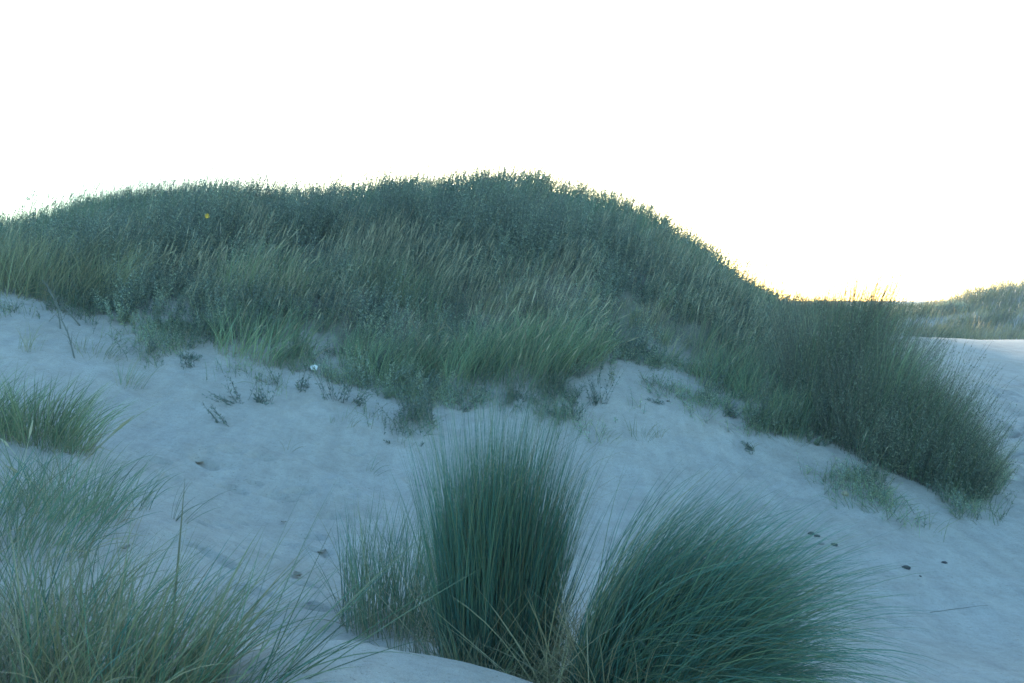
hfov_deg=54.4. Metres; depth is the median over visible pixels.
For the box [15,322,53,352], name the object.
grass tuft
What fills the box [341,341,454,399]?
dune shrub
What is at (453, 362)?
marram tussock
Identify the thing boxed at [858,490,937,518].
grass tuft
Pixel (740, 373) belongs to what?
marram tussock
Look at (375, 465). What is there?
grass tuft
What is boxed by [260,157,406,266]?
dune shrub
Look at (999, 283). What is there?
shrub
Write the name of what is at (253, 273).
marram tussock
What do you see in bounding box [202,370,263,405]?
shrub sprig
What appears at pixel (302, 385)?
shrub sprig
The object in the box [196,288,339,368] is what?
marram tussock
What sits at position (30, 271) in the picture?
marram tussock
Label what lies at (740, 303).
dune shrub
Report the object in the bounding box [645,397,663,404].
shrub sprig
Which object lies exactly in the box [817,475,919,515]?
grass tuft
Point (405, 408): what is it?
shrub sprig
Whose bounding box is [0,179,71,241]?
marram tussock
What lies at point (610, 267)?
dune shrub
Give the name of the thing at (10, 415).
marram tussock
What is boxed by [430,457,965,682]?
marram tussock
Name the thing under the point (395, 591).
marram tussock
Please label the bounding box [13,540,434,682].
marram tussock
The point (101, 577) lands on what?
marram tussock
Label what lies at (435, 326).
dune shrub
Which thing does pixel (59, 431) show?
marram tussock
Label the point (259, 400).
shrub sprig
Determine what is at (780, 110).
sky
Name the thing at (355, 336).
marram tussock
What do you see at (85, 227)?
dune shrub
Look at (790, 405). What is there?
dune bush
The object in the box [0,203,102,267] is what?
dune shrub
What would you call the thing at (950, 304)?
shrub
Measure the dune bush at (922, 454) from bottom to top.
1.464 m
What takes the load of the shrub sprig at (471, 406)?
on the sand ground at (258, 469)
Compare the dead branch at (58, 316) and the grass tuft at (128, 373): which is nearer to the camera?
the grass tuft at (128, 373)
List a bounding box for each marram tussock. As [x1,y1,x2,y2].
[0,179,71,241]
[0,193,177,307]
[0,355,71,437]
[0,364,158,456]
[0,416,172,563]
[0,430,188,530]
[0,494,256,667]
[0,494,350,682]
[0,573,307,682]
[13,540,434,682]
[23,179,105,236]
[40,482,264,682]
[161,469,497,682]
[188,220,336,310]
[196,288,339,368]
[303,488,480,642]
[328,231,473,310]
[328,310,454,386]
[355,357,636,682]
[391,304,540,388]
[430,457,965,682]
[440,278,598,391]
[498,282,637,373]
[544,574,598,682]
[694,322,800,403]
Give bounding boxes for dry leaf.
[293,571,301,575]
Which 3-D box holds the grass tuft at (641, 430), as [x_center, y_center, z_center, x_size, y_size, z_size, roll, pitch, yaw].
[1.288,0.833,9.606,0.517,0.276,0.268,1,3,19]
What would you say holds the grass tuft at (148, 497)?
on the sand ground at (258, 469)
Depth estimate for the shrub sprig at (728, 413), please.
10.17 m
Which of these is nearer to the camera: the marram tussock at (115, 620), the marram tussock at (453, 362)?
the marram tussock at (115, 620)
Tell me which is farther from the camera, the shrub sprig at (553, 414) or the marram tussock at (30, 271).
the marram tussock at (30, 271)
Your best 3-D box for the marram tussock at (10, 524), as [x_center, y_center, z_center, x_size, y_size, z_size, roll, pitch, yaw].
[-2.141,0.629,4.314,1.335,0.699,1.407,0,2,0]
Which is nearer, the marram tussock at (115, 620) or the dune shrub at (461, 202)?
the marram tussock at (115, 620)
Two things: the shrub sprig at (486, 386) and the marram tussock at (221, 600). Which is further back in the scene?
the shrub sprig at (486, 386)
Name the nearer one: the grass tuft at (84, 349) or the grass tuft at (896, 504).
the grass tuft at (896, 504)
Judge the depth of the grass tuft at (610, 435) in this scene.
9.40 m
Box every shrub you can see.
[0,199,153,276]
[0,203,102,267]
[35,188,227,300]
[90,254,232,330]
[97,145,253,268]
[144,135,301,254]
[170,260,300,342]
[205,150,357,255]
[235,273,346,340]
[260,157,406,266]
[294,250,415,322]
[329,133,469,263]
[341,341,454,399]
[391,127,539,254]
[394,196,516,297]
[418,302,507,358]
[455,148,615,283]
[523,172,667,302]
[540,308,666,370]
[589,199,725,319]
[646,234,765,348]
[686,259,803,369]
[930,298,970,315]
[948,281,995,299]
[977,271,1023,295]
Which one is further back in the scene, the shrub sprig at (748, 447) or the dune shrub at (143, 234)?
the dune shrub at (143, 234)
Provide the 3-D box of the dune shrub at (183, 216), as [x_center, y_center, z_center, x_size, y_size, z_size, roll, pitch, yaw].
[-4.317,-1.687,12.616,2.073,1.695,1.920,0,2,0]
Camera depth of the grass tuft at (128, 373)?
8.78 m
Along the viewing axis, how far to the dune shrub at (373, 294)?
11.86 m
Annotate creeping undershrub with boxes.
[0,149,1017,526]
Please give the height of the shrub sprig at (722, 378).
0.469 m
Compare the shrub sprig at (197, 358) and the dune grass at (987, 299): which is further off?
the dune grass at (987, 299)
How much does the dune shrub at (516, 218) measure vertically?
1.940 m
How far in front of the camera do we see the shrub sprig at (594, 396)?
10.12 m
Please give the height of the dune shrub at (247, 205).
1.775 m
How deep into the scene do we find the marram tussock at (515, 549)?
3.73 m
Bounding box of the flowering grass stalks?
[0,124,945,465]
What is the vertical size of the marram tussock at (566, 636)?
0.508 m
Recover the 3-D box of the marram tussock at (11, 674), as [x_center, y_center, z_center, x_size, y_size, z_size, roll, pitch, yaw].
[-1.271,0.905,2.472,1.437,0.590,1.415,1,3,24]
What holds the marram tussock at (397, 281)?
on the sand ground at (258, 469)
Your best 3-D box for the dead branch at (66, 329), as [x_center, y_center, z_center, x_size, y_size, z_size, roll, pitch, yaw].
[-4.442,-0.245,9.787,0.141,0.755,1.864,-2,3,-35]
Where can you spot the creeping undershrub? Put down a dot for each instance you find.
(860, 471)
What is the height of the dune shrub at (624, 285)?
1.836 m
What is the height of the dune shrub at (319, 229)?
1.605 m
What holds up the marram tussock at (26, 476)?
on the sand ground at (258, 469)
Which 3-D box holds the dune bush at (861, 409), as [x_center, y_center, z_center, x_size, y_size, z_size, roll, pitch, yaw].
[3.733,0.175,9.709,1.961,2.230,1.905,2,3,43]
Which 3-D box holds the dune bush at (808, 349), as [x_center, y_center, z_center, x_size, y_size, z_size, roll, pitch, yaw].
[3.686,-0.231,10.399,2.431,2.514,2.586,0,2,0]
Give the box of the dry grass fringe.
[359,605,582,682]
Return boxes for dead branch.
[37,280,65,328]
[38,280,74,357]
[51,289,79,325]
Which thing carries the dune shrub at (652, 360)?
on the sand ground at (258, 469)
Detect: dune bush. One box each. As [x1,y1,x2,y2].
[723,361,858,445]
[751,202,997,427]
[803,244,1017,477]
[842,337,1016,491]
[903,399,1023,502]
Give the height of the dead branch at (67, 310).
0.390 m
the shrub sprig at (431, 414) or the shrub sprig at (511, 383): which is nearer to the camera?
the shrub sprig at (431, 414)
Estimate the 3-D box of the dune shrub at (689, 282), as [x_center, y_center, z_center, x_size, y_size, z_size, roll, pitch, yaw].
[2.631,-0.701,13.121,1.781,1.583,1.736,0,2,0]
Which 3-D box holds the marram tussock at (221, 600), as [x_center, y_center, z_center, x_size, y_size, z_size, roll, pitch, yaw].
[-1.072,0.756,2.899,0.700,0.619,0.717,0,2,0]
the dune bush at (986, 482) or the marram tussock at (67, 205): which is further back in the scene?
the marram tussock at (67, 205)
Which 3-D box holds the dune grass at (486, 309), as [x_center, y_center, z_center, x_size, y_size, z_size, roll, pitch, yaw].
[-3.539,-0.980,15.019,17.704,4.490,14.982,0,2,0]
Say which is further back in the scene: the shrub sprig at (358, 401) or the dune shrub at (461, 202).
the dune shrub at (461, 202)
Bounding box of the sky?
[0,0,1023,300]
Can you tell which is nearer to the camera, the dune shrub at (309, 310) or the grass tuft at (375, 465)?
the grass tuft at (375, 465)
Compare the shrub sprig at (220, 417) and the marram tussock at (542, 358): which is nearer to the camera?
the shrub sprig at (220, 417)
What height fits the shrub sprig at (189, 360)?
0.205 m
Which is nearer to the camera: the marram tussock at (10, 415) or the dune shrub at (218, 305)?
the marram tussock at (10, 415)
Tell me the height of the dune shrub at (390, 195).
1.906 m
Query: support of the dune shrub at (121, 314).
on the sand ground at (258, 469)
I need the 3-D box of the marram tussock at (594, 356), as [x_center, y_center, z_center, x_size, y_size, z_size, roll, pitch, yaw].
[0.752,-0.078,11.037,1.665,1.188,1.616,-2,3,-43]
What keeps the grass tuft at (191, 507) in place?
on the sand ground at (258, 469)
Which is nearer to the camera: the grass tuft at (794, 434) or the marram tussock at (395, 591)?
the marram tussock at (395, 591)
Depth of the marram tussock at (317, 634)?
2.70 m
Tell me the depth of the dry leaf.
5.43 m
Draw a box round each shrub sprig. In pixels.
[145,335,158,354]
[178,351,195,369]
[180,351,202,360]
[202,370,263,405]
[202,402,228,426]
[253,375,279,404]
[295,359,316,391]
[306,331,364,402]
[353,388,375,405]
[387,374,440,422]
[409,369,434,424]
[459,396,477,411]
[473,366,501,402]
[502,353,526,401]
[547,399,597,420]
[578,363,629,405]
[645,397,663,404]
[700,357,738,397]
[722,403,749,422]
[742,440,753,454]
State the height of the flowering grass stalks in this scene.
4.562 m
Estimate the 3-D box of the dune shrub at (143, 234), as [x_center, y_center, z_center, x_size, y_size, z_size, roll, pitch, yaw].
[-4.522,-1.178,11.924,2.105,1.443,2.301,0,2,0]
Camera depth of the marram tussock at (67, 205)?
13.43 m
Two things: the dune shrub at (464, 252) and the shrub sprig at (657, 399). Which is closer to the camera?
the shrub sprig at (657, 399)
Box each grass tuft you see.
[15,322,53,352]
[58,328,134,361]
[112,352,162,389]
[126,455,182,509]
[171,476,229,523]
[366,455,389,474]
[596,424,628,443]
[623,414,668,441]
[767,419,819,447]
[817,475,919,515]
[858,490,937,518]
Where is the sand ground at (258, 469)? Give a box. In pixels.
[0,191,1023,682]
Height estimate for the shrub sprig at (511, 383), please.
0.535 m
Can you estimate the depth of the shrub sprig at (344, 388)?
9.43 m
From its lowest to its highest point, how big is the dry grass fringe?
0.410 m
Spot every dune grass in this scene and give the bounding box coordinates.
[0,151,1016,541]
[741,275,1023,339]
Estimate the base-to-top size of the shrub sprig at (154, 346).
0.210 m
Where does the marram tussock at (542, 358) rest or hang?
on the sand ground at (258, 469)
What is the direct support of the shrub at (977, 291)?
on the sand ground at (258, 469)
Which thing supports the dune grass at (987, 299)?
on the sand ground at (258, 469)

